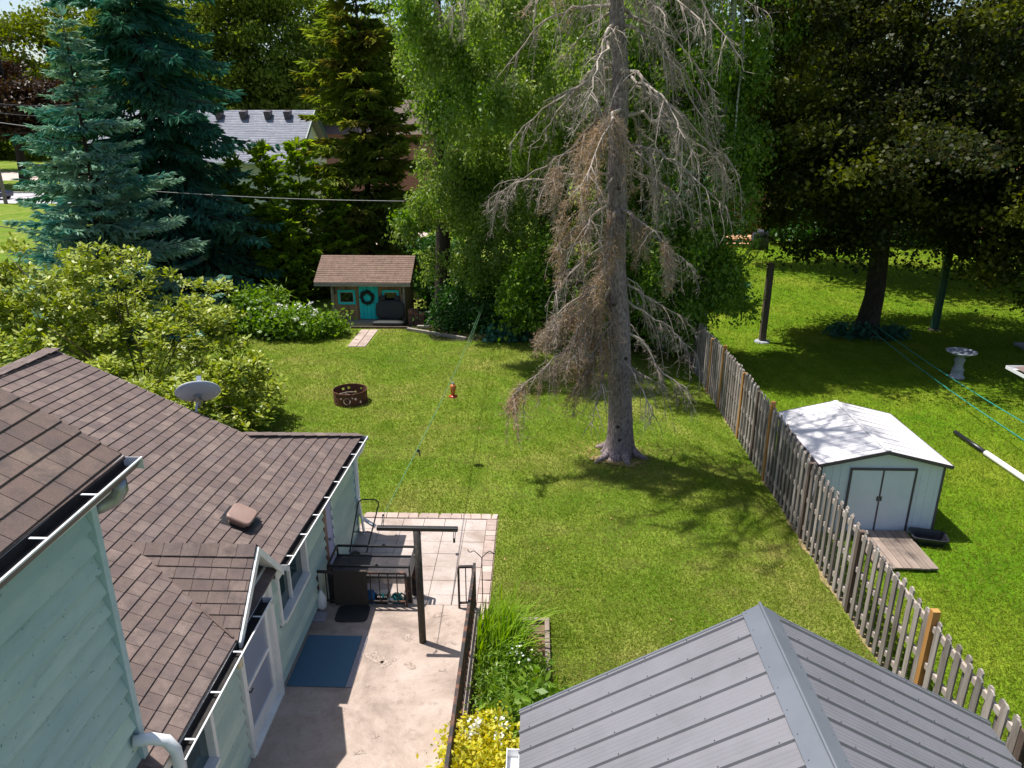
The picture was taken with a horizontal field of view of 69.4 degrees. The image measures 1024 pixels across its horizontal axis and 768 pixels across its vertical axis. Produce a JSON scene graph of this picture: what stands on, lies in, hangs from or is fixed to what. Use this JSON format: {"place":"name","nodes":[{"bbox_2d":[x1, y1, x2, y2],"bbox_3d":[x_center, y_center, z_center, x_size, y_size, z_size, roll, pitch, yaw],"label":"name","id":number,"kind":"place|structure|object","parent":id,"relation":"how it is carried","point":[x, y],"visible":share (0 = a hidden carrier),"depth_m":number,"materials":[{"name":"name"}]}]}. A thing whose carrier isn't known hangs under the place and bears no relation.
{"place":"outdoors","nodes":[
{"label":"outdoors","id":0,"kind":"place"},
{"bbox_2d":[0,193,70,202],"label":"road","id":1,"kind":"structure","parent":0,"point":[16,196],"depth_m":81.51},
{"bbox_2d":[1,172,88,180],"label":"driveway","id":2,"kind":"structure","parent":0,"point":[9,175],"depth_m":112.05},
{"bbox_2d":[79,110,336,234],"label":"white house","id":3,"kind":"structure","parent":0,"point":[274,127],"depth_m":44.46,"materials":[{"name":"grey"}]},
{"bbox_2d":[154,191,382,200],"bbox_3d":[-9.429,-7.494,29.496,10.301,0.397,0.025,1,20,2],"label":"overhead cable","id":4,"kind":"object","parent":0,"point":[269,197],"visible":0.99,"depth_m":29.52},
{"bbox_2d":[347,329,377,346],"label":"path","id":5,"kind":"structure","parent":0,"point":[365,340],"depth_m":28.72,"materials":[{"name":"wood"}]},
{"bbox_2d":[0,0,981,79],"label":"sky","id":6,"kind":"structure","parent":0,"point":[5,5],"materials":[{"name":"white"}]},
{"bbox_2d":[0,149,1023,741],"bbox_3d":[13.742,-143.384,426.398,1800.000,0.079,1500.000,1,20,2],"label":"ground","id":7,"kind":"structure","parent":0,"point":[10,211],"depth_m":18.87,"materials":[{"name":"plant"}]},
{"bbox_2d":[0,170,7,203],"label":"utility pole","id":8,"kind":"object","parent":7,"relation":"on","point":[4,196],"visible":1,"depth_m":74.86,"materials":[{"name":"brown wood"}]},
{"bbox_2d":[0,37,121,184],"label":"copper tree","id":9,"kind":"object","parent":7,"relation":"on","point":[18,92],"visible":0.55,"depth_m":89.61,"materials":[{"name":"brown plant"}]},
{"bbox_2d":[0,0,126,156],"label":"back tree","id":10,"kind":"object","parent":7,"relation":"on","point":[27,27],"visible":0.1,"depth_m":117.54,"materials":[{"name":"green plant"}]},
{"bbox_2d":[0,1,241,344],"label":"blue spruce","id":11,"kind":"object","parent":7,"relation":"on","point":[71,230],"visible":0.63,"depth_m":27.09,"materials":[{"name":"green plant"}]},
{"bbox_2d":[4,0,285,307],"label":"dark spruce","id":12,"kind":"object","parent":7,"relation":"on","point":[182,138],"visible":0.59,"depth_m":31.42,"materials":[{"name":"green plant"}]},
{"bbox_2d":[0,232,289,431],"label":"magnolia shrub","id":13,"kind":"object","parent":7,"relation":"on","point":[75,317],"visible":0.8,"depth_m":20.54,"materials":[{"name":"green plant"}]},
{"bbox_2d":[0,348,376,767],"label":"clapboard house","id":14,"kind":"structure","parent":7,"relation":"on","point":[163,560],"depth_m":8.57,"materials":[{"name":"brown"}]},
{"bbox_2d":[171,712,220,767],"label":"window","id":15,"kind":"structure","parent":14,"relation":"in","point":[205,753],"depth_m":8.23,"materials":[{"name":"white paint"}]},
{"bbox_2d":[174,376,220,412],"bbox_3d":[-5.466,0.151,12.770,0.716,0.589,0.647,14,24,35],"label":"satellite dish","id":16,"kind":"object","parent":14,"relation":"attached to","point":[198,391],"visible":1,"depth_m":12.60,"materials":[{"name":"white metal"}]},
{"bbox_2d":[243,593,277,741],"bbox_3d":[-3.314,3.619,9.690,0.112,2.000,0.980,1,20,2],"label":"storm door","id":17,"kind":"structure","parent":14,"relation":"in","point":[258,655],"depth_m":9.85,"materials":[{"name":"white paint"}]},
{"bbox_2d":[274,539,310,625],"bbox_3d":[-3.281,2.849,11.019,0.165,0.800,1.320,1,20,2],"label":"window","id":18,"kind":"structure","parent":14,"relation":"in","point":[290,586],"depth_m":11.08,"materials":[{"name":"white paint"}]},
{"bbox_2d":[322,500,335,569],"bbox_3d":[-3.229,2.717,13.057,0.110,1.920,0.570,1,20,2],"label":"side door","id":19,"kind":"structure","parent":14,"relation":"in","point":[327,520],"depth_m":13.01,"materials":[{"name":"purple paint"}]},
{"bbox_2d":[81,0,396,140],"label":"back tree","id":20,"kind":"object","parent":7,"relation":"on","point":[243,31],"visible":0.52,"depth_m":56.12,"materials":[{"name":"green plant"}]},
{"bbox_2d":[205,153,278,289],"bbox_3d":[-12.352,-7.218,34.117,3.722,6.710,3.302,1,20,2],"label":"cedar","id":21,"kind":"object","parent":7,"relation":"on","point":[237,189],"visible":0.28,"depth_m":33.48,"materials":[{"name":"green plant"}]},
{"bbox_2d":[228,138,311,295],"bbox_3d":[-10.942,-7.459,33.929,3.629,7.291,3.922,1,20,2],"label":"cedar","id":22,"kind":"object","parent":7,"relation":"on","point":[267,167],"visible":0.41,"depth_m":33.01,"materials":[{"name":"green plant"}]},
{"bbox_2d":[251,195,323,305],"bbox_3d":[-10.261,-5.966,33.203,3.106,4.965,3.082,16,25,39],"label":"cedar","id":23,"kind":"object","parent":7,"relation":"on","point":[282,260],"visible":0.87,"depth_m":32.89,"materials":[{"name":"green plant"}]},
{"bbox_2d":[251,327,347,340],"bbox_3d":[-8.629,-2.052,29.577,4.294,0.001,2.292,1,20,2],"label":"flower bed","id":24,"kind":"object","parent":7,"relation":"on","point":[265,337],"visible":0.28,"depth_m":28.92,"materials":[{"name":"soil"}]},
{"bbox_2d":[258,277,300,324],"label":"fern clump","id":25,"kind":"object","parent":24,"relation":"on","point":[276,295],"visible":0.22,"depth_m":29.88,"materials":[{"name":"green plant"}]},
{"bbox_2d":[219,280,358,342],"bbox_3d":[-9.052,-2.814,28.944,5.636,2.151,3.021,6,20,16],"label":"hydrangea bush","id":26,"kind":"object","parent":24,"relation":"on","point":[272,317],"visible":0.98,"depth_m":28.66,"materials":[{"name":"green plant"}]},
{"bbox_2d":[263,135,343,298],"bbox_3d":[-9.475,-7.595,34.176,3.732,7.380,4.164,1,20,2],"label":"cedar","id":27,"kind":"object","parent":7,"relation":"on","point":[296,158],"visible":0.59,"depth_m":33.54,"materials":[{"name":"green plant"}]},
{"bbox_2d":[300,177,367,293],"bbox_3d":[-8.540,-7.010,35.269,3.586,5.546,3.582,1,20,2],"label":"cedar","id":28,"kind":"object","parent":7,"relation":"on","point":[336,215],"visible":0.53,"depth_m":34.58,"materials":[{"name":"green plant"}]},
{"bbox_2d":[332,383,367,407],"bbox_3d":[-4.865,0.340,22.283,1.024,0.410,1.024,1,20,2],"label":"fire pit","id":29,"kind":"object","parent":7,"relation":"on","point":[359,395],"visible":0.98,"depth_m":22.04,"materials":[{"name":"metal"}]},
{"bbox_2d":[248,603,479,767],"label":"patio","id":30,"kind":"structure","parent":7,"relation":"on","point":[397,705],"depth_m":10.39,"materials":[{"name":"concrete"}]},
{"bbox_2d":[312,612,327,621],"bbox_3d":[-3.151,3.829,12.165,0.200,0.016,0.250,1,20,2],"label":"grey tile","id":31,"kind":"object","parent":30,"relation":"on","point":[320,616],"visible":1,"depth_m":12.14,"materials":[{"name":"stone"}]},
{"bbox_2d":[316,589,326,609],"bbox_3d":[-3.183,3.590,12.352,0.170,0.350,0.166,1,20,2],"label":"white jug","id":32,"kind":"object","parent":30,"relation":"on","point":[321,600],"visible":0.99,"depth_m":12.30,"materials":[{"name":"paint"}]},
{"bbox_2d":[286,635,361,686],"bbox_3d":[-2.814,4.176,11.200,0.855,0.010,1.120,1,20,2],"label":"carpet","id":33,"kind":"object","parent":30,"relation":"on","point":[325,660],"visible":1,"depth_m":11.16,"materials":[{"name":"carpet"}]},
{"bbox_2d":[335,605,369,621],"bbox_3d":[-2.638,3.800,12.250,0.540,0.014,0.445,1,20,2],"label":"rubber mat","id":34,"kind":"object","parent":30,"relation":"on","point":[352,613],"visible":1,"depth_m":12.24,"materials":[{"name":"rubber"}]},
{"bbox_2d":[346,637,367,687],"bbox_3d":[-2.337,4.185,11.177,0.090,0.009,1.100,1,20,2],"label":"carpet strip","id":35,"kind":"object","parent":30,"relation":"on","point":[352,675],"visible":1,"depth_m":11.14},
{"bbox_2d":[316,570,407,606],"bbox_3d":[-2.501,3.419,12.343,1.514,0.678,0.045,1,20,2],"label":"cross railing","id":36,"kind":"object","parent":30,"relation":"on","point":[387,573],"visible":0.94,"depth_m":12.29,"materials":[{"name":"metal"}]},
{"bbox_2d":[333,569,368,605],"bbox_3d":[-2.681,3.394,12.341,0.560,0.665,0.058,1,20,2],"label":"hanging mat","id":37,"kind":"object","parent":36,"relation":"hanging from","point":[350,587],"visible":1,"depth_m":12.31,"materials":[{"name":"rubber"}]},
{"bbox_2d":[362,651,384,663],"bbox_3d":[-2.092,4.157,11.268,0.403,0.001,0.220,18,26,40],"label":"spalled patch","id":38,"kind":"object","parent":30,"relation":"on","point":[371,656],"visible":1,"depth_m":11.26,"materials":[{"name":"concrete"}]},
{"bbox_2d":[380,657,396,666],"bbox_3d":[-1.880,4.189,11.177,0.281,0.001,0.179,-13,23,-32],"label":"spalled patch","id":39,"kind":"object","parent":30,"relation":"on","point":[387,661],"visible":1,"depth_m":11.17,"materials":[{"name":"concrete"}]},
{"bbox_2d":[376,514,457,643],"bbox_3d":[-1.400,3.019,11.222,1.201,2.183,0.217,2,20,7],"label":"clothes post","id":40,"kind":"object","parent":30,"relation":"on","point":[416,530],"visible":1,"depth_m":11.01,"materials":[{"name":"black metal"}]},
{"bbox_2d":[384,298,486,513],"bbox_3d":[-1.482,-0.737,20.314,0.078,1.168,19.343,1,20,2],"label":"clothesline","id":41,"kind":"object","parent":40,"relation":"attached to","point":[417,450],"visible":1,"depth_m":15.09,"materials":[{"name":"metal"}]},
{"bbox_2d":[449,382,457,397],"bbox_3d":[-1.420,0.049,17.778,0.210,0.581,0.207,1,20,2],"label":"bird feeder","id":42,"kind":"object","parent":41,"relation":"hanging from","point":[453,388],"visible":1,"depth_m":17.77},
{"bbox_2d":[444,563,475,767],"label":"porch railing","id":43,"kind":"object","parent":30,"relation":"on","point":[460,687],"visible":0.92,"depth_m":10.21,"materials":[{"name":"metal"}]},
{"bbox_2d":[457,565,472,608],"bbox_3d":[-0.764,3.367,12.279,0.273,0.818,0.045,-1,20,-3],"label":"end railing","id":44,"kind":"object","parent":30,"relation":"on","point":[458,577],"visible":0.74,"depth_m":12.22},
{"bbox_2d":[314,255,420,325],"bbox_3d":[-6.076,-4.162,31.611,3.984,2.633,3.250,1,20,2],"label":"playhouse","id":45,"kind":"object","parent":7,"relation":"on","point":[348,279],"visible":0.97,"depth_m":30.73,"materials":[{"name":"wood"}]},
{"bbox_2d":[337,290,355,303],"bbox_3d":[-6.866,-3.611,30.754,0.730,0.610,0.038,1,20,2],"label":"window","id":46,"kind":"structure","parent":45,"relation":"in","point":[344,296],"depth_m":30.75,"materials":[{"name":"teal paint"}]},
{"bbox_2d":[359,287,374,305],"bbox_3d":[-6.014,-3.645,30.677,0.728,0.874,0.277,1,20,2],"label":"wreath","id":47,"kind":"object","parent":45,"relation":"attached to","point":[370,295],"visible":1,"depth_m":30.65,"materials":[{"name":"black plant"}]},
{"bbox_2d":[358,286,378,318],"bbox_3d":[-5.952,-3.403,30.782,0.792,1.440,0.068,1,20,2],"label":"door","id":48,"kind":"structure","parent":45,"relation":"in","point":[366,312],"depth_m":30.83,"materials":[{"name":"teal paint"}]},
{"bbox_2d":[372,295,404,325],"bbox_3d":[-5.066,-2.978,30.432,1.320,1.195,0.818,1,20,2],"label":"bench seat","id":49,"kind":"object","parent":45,"relation":"in","point":[390,312],"visible":1,"depth_m":30.54,"materials":[{"name":"black"}]},
{"bbox_2d":[382,290,398,299],"bbox_3d":[-5.032,-3.592,30.701,0.700,0.610,0.038,1,20,2],"label":"window","id":50,"kind":"structure","parent":45,"relation":"in","point":[389,294],"depth_m":30.65,"materials":[{"name":"teal paint"}]},
{"bbox_2d":[288,0,452,277],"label":"olive fir","id":51,"kind":"object","parent":7,"relation":"on","point":[377,97],"visible":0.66,"depth_m":35.02,"materials":[{"name":"green plant"}]},
{"bbox_2d":[0,65,758,161],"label":"woods","id":52,"kind":"object","parent":7,"relation":"on","point":[7,150],"depth_m":158.86,"materials":[{"name":"green plant"}]},
{"bbox_2d":[350,326,408,328],"bbox_3d":[-5.810,-2.313,30.211,3.200,0.090,0.090,1,20,2],"label":"timber edging","id":53,"kind":"object","parent":7,"relation":"on","point":[381,327],"visible":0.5,"depth_m":30.16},
{"bbox_2d":[293,1,501,134],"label":"back tree","id":54,"kind":"object","parent":7,"relation":"on","point":[388,60],"visible":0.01,"depth_m":70.59,"materials":[{"name":"green plant"}]},
{"bbox_2d":[322,100,477,221],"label":"brick house","id":55,"kind":"structure","parent":7,"relation":"on","point":[334,132],"depth_m":57.71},
{"bbox_2d":[360,513,497,609],"bbox_3d":[-1.782,3.418,14.369,2.880,0.120,3.340,1,20,2],"label":"patio base","id":56,"kind":"object","parent":7,"relation":"on","point":[460,553],"visible":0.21,"depth_m":14.56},
{"bbox_2d":[328,518,486,604],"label":"patio","id":57,"kind":"structure","parent":56,"relation":"on","point":[443,584],"depth_m":14.52,"materials":[{"name":"concrete"}]},
{"bbox_2d":[344,499,378,569],"bbox_3d":[-2.886,2.949,14.097,0.580,0.882,1.574,1,20,2],"label":"lawn mower","id":58,"kind":"object","parent":57,"relation":"on","point":[355,552],"visible":0.31,"depth_m":14.22,"materials":[{"name":"black metal"}]},
{"bbox_2d":[358,499,364,534],"bbox_3d":[-3.057,2.698,15.036,0.085,0.743,0.197,-18,26,-40],"label":"leaning board","id":59,"kind":"object","parent":57,"relation":"on","point":[361,518],"visible":0.79,"depth_m":15.01,"materials":[{"name":"white paint"}]},
{"bbox_2d":[327,544,416,602],"bbox_3d":[-2.383,3.359,12.775,1.406,1.000,0.656,1,20,2],"label":"rack table","id":60,"kind":"object","parent":57,"relation":"on","point":[340,560],"visible":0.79,"depth_m":12.70,"materials":[{"name":"black metal"}]},
{"bbox_2d":[368,589,376,603],"bbox_3d":[-2.454,3.710,12.700,0.260,0.390,0.240,1,20,2],"label":"blue bag","id":61,"kind":"object","parent":57,"relation":"on","point":[374,594],"visible":0.27,"depth_m":12.59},
{"bbox_2d":[381,592,405,603],"bbox_3d":[-2.019,3.714,12.638,0.369,0.424,0.270,-11,22,-28],"label":"watering can","id":62,"kind":"object","parent":57,"relation":"on","point":[394,596],"visible":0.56,"depth_m":12.58,"materials":[{"name":"teal plastic"}]},
{"bbox_2d":[364,512,497,634],"bbox_3d":[-1.781,3.472,14.024,2.850,0.050,4.026,1,20,2],"label":"patio border","id":63,"kind":"object","parent":56,"relation":"on","point":[487,559],"visible":0.88,"depth_m":15.31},
{"bbox_2d":[467,549,495,607],"bbox_3d":[-0.511,3.352,12.627,0.478,1.215,0.038,1,20,2],"label":"shepherd hook","id":64,"kind":"object","parent":63,"relation":"on","point":[482,570],"visible":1,"depth_m":12.52,"materials":[{"name":"black metal"}]},
{"bbox_2d":[402,225,485,310],"bbox_3d":[-2.878,-5.149,33.160,4.502,3.677,4.529,1,20,2],"label":"shade shrub","id":65,"kind":"object","parent":7,"relation":"on","point":[429,292],"visible":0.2,"depth_m":33.09,"materials":[{"name":"green plant"}]},
{"bbox_2d":[403,308,559,340],"bbox_3d":[0.499,-2.620,31.178,11.329,0.001,6.005,1,20,2],"label":"flower bed","id":66,"kind":"object","parent":7,"relation":"on","point":[431,319],"visible":0.14,"depth_m":29.75,"materials":[{"name":"soil"}]},
{"bbox_2d":[408,308,424,324],"bbox_3d":[-3.967,-2.798,30.770,0.659,0.623,0.419,1,20,2],"label":"brick pile","id":67,"kind":"object","parent":66,"relation":"on","point":[414,314],"visible":0.91,"depth_m":30.61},
{"bbox_2d":[407,327,466,339],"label":"timber beam","id":68,"kind":"structure","parent":66,"relation":"on","point":[439,334],"depth_m":29.12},
{"bbox_2d":[412,273,517,335],"bbox_3d":[-1.838,-3.382,30.380,4.382,2.246,4.678,1,20,2],"label":"shade shrub","id":69,"kind":"object","parent":66,"relation":"on","point":[470,310],"visible":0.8,"depth_m":29.86,"materials":[{"name":"green plant"}]},
{"bbox_2d":[477,322,534,342],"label":"hosta plant","id":70,"kind":"object","parent":66,"relation":"on","point":[495,335],"visible":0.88,"depth_m":28.28,"materials":[{"name":"green plant"}]},
{"bbox_2d":[366,0,649,315],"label":"birch tree","id":71,"kind":"object","parent":66,"relation":"on","point":[464,105],"visible":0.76,"depth_m":24.30,"materials":[{"name":"green plant"}]},
{"bbox_2d":[469,624,544,725],"bbox_3d":[-0.069,4.605,10.881,1.190,0.001,3.400,1,20,2],"label":"flower bed","id":72,"kind":"object","parent":7,"relation":"on","point":[541,631],"depth_m":11.81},
{"bbox_2d":[416,700,519,767],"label":"golden shrub","id":73,"kind":"object","parent":72,"relation":"on","point":[475,748],"visible":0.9,"depth_m":9.14,"materials":[{"name":"yellow plant"}]},
{"bbox_2d":[462,635,557,722],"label":"mixed greens","id":74,"kind":"object","parent":72,"relation":"on","point":[498,679],"visible":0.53,"depth_m":10.78,"materials":[{"name":"green plant"}]},
{"bbox_2d":[472,652,570,749],"bbox_3d":[0.228,4.437,10.018,1.236,0.946,1.828,16,25,38],"label":"peony plant","id":75,"kind":"object","parent":72,"relation":"on","point":[538,690],"visible":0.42,"depth_m":10.06,"materials":[{"name":"green plant"}]},
{"bbox_2d":[475,574,574,681],"bbox_3d":[0.255,3.774,11.744,1.626,0.990,2.225,1,20,2],"label":"iris clump","id":76,"kind":"object","parent":72,"relation":"on","point":[508,626],"visible":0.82,"depth_m":11.59,"materials":[{"name":"green plant"}]},
{"bbox_2d":[520,630,544,676],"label":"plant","id":77,"kind":"object","parent":72,"relation":"on","point":[538,651],"visible":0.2,"depth_m":11.74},
{"bbox_2d":[520,617,550,678],"bbox_3d":[0.229,4.210,11.878,0.760,0.100,1.360,1,20,2],"label":"bed edging","id":78,"kind":"object","parent":7,"relation":"on","point":[547,635],"visible":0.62,"depth_m":12.10,"materials":[{"name":"brown wood"}]},
{"bbox_2d":[487,217,594,346],"bbox_3d":[1.221,-3.736,27.389,3.985,4.797,3.703,-10,22,-26],"label":"leafy shrub","id":79,"kind":"object","parent":7,"relation":"on","point":[528,296],"visible":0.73,"depth_m":27.14,"materials":[{"name":"green plant"}]},
{"bbox_2d":[418,1,675,264],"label":"back tree","id":80,"kind":"object","parent":7,"relation":"on","point":[506,242],"visible":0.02,"depth_m":40.41,"materials":[{"name":"green plant"}]},
{"bbox_2d":[436,0,782,465],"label":"dead spruce","id":81,"kind":"object","parent":7,"relation":"on","point":[618,444],"visible":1,"depth_m":16.12,"materials":[{"name":"brown plant"}]},
{"bbox_2d":[561,434,668,485],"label":"needle litter","id":82,"kind":"object","parent":7,"relation":"on","point":[620,460],"visible":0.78,"depth_m":18.18,"materials":[{"name":"plant"}]},
{"bbox_2d":[568,249,673,354],"bbox_3d":[4.194,-3.412,28.382,5.669,3.661,4.841,15,24,35],"label":"shade shrub","id":83,"kind":"object","parent":7,"relation":"on","point":[642,337],"visible":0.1,"depth_m":27.13,"materials":[{"name":"green plant"}]},
{"bbox_2d":[537,0,815,357],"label":"birch tree","id":84,"kind":"object","parent":7,"relation":"on","point":[721,265],"visible":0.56,"depth_m":23.39,"materials":[{"name":"green plant"}]},
{"bbox_2d":[645,157,752,307],"bbox_3d":[8.202,-7.212,33.731,5.866,7.818,6.183,-11,22,-28],"label":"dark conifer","id":85,"kind":"object","parent":7,"relation":"on","point":[747,287],"visible":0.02,"depth_m":32.91,"materials":[{"name":"green plant"}]},
{"bbox_2d":[726,233,752,247],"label":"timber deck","id":86,"kind":"structure","parent":7,"relation":"on","point":[749,235],"depth_m":49.84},
{"bbox_2d":[727,203,771,235],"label":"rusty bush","id":87,"kind":"object","parent":7,"relation":"on","point":[759,227],"visible":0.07,"depth_m":51.67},
{"bbox_2d":[751,229,768,249],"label":"covered grill","id":88,"kind":"object","parent":7,"relation":"on","point":[762,244],"visible":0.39,"depth_m":48.20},
{"bbox_2d":[754,263,774,343],"bbox_3d":[9.587,-3.034,27.867,0.600,3.020,0.585,1,20,2],"label":"wooden post","id":89,"kind":"object","parent":7,"relation":"on","point":[769,283],"visible":1,"depth_m":27.79,"materials":[{"name":"brown wood"}]},
{"bbox_2d":[710,0,927,137],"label":"back tree","id":90,"kind":"object","parent":7,"relation":"on","point":[777,76],"depth_m":66.93,"materials":[{"name":"green plant"}]},
{"bbox_2d":[748,210,936,248],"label":"clipped shrub","id":91,"kind":"object","parent":7,"relation":"on","point":[774,235],"visible":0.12,"depth_m":49.74,"materials":[{"name":"green plant"}]},
{"bbox_2d":[703,0,1022,278],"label":"maple tree","id":92,"kind":"object","parent":7,"relation":"on","point":[794,78],"visible":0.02,"depth_m":37.06,"materials":[{"name":"green plant"}]},
{"bbox_2d":[707,242,1023,741],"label":"grass","id":93,"kind":"structure","parent":7,"relation":"on","point":[952,521],"depth_m":23.23,"materials":[{"name":"plant"}]},
{"bbox_2d":[776,400,954,532],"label":"garden shed","id":94,"kind":"structure","parent":93,"relation":"on","point":[881,470],"depth_m":15.05,"materials":[{"name":"white metal"}]},
{"bbox_2d":[846,470,882,530],"bbox_3d":[7.113,2.377,15.014,0.603,1.388,0.028,1,20,2],"label":"door","id":95,"kind":"structure","parent":94,"relation":"in","point":[865,485],"depth_m":14.98,"materials":[{"name":"white metal"}]},
{"bbox_2d":[874,471,915,530],"bbox_3d":[7.748,2.384,14.996,0.603,1.388,0.028,1,20,2],"label":"door","id":96,"kind":"structure","parent":94,"relation":"in","point":[897,486],"depth_m":14.98,"materials":[{"name":"white metal"}]},
{"bbox_2d":[822,315,911,341],"bbox_3d":[13.864,-2.127,28.802,3.502,0.983,1.650,1,20,2],"label":"hosta plant","id":97,"kind":"object","parent":7,"relation":"on","point":[865,332],"visible":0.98,"depth_m":28.68,"materials":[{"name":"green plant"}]},
{"bbox_2d":[714,0,1023,336],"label":"maple tree","id":98,"kind":"object","parent":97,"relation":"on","point":[901,142],"visible":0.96,"depth_m":23.92,"materials":[{"name":"green plant"}]},
{"bbox_2d":[871,323,1023,440],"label":"rope clothesline","id":99,"kind":"object","parent":98,"relation":"attached to","point":[954,380],"visible":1,"depth_m":22.42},
{"bbox_2d":[852,530,938,569],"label":"plank ramp","id":100,"kind":"structure","parent":7,"relation":"on","point":[901,550],"depth_m":14.44,"materials":[{"name":"wood"}]},
{"bbox_2d":[909,527,949,547],"bbox_3d":[8.349,3.098,14.851,0.690,0.180,0.470,5,20,14],"label":"plastic tray","id":101,"kind":"object","parent":7,"relation":"on","point":[940,539],"visible":0.98,"depth_m":14.91,"materials":[{"name":"plastic"}]},
{"bbox_2d":[928,230,952,331],"bbox_3d":[17.093,-4.167,29.291,0.520,4.200,0.507,1,20,2],"label":"steel post","id":102,"kind":"object","parent":7,"relation":"on","point":[939,302],"visible":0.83,"depth_m":29.50,"materials":[{"name":"metal"}]},
{"bbox_2d":[946,347,977,379],"bbox_3d":[14.641,-0.635,24.245,0.920,0.930,0.920,1,20,2],"label":"bird bath","id":103,"kind":"object","parent":7,"relation":"on","point":[957,370],"visible":0.98,"depth_m":24.16,"materials":[{"name":"concrete"}]},
{"bbox_2d":[953,430,1023,481],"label":"long pipe","id":104,"kind":"object","parent":7,"relation":"on","point":[1005,466],"visible":1,"depth_m":18.38,"materials":[{"name":"white plastic"}]},
{"bbox_2d":[1005,365,1023,377],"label":"neighbour house","id":105,"kind":"structure","parent":7,"relation":"on","point":[1012,368],"depth_m":18.34,"materials":[{"name":"white paint"}]},
{"bbox_2d":[590,455,644,466],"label":"bare ground","id":106,"kind":"structure","parent":0,"point":[638,462],"depth_m":18.13,"materials":[{"name":"soil"}]},
{"bbox_2d":[506,602,1021,767],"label":"garage","id":107,"kind":"structure","parent":0,"point":[759,685],"depth_m":6.69,"materials":[{"name":"grey metal"}]},
{"bbox_2d":[685,359,884,667],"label":"bare ground","id":108,"kind":"structure","parent":0,"point":[840,601],"depth_m":13.85,"materials":[{"name":"soil"}]},
{"bbox_2d":[682,320,1023,767],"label":"picket fence","id":109,"kind":"object","parent":108,"relation":"on","point":[728,384],"visible":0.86,"depth_m":13.08,"materials":[{"name":"wood"}]},
{"bbox_2d":[720,167,1019,236],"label":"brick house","id":110,"kind":"structure","parent":0,"point":[785,207],"depth_m":53.30,"materials":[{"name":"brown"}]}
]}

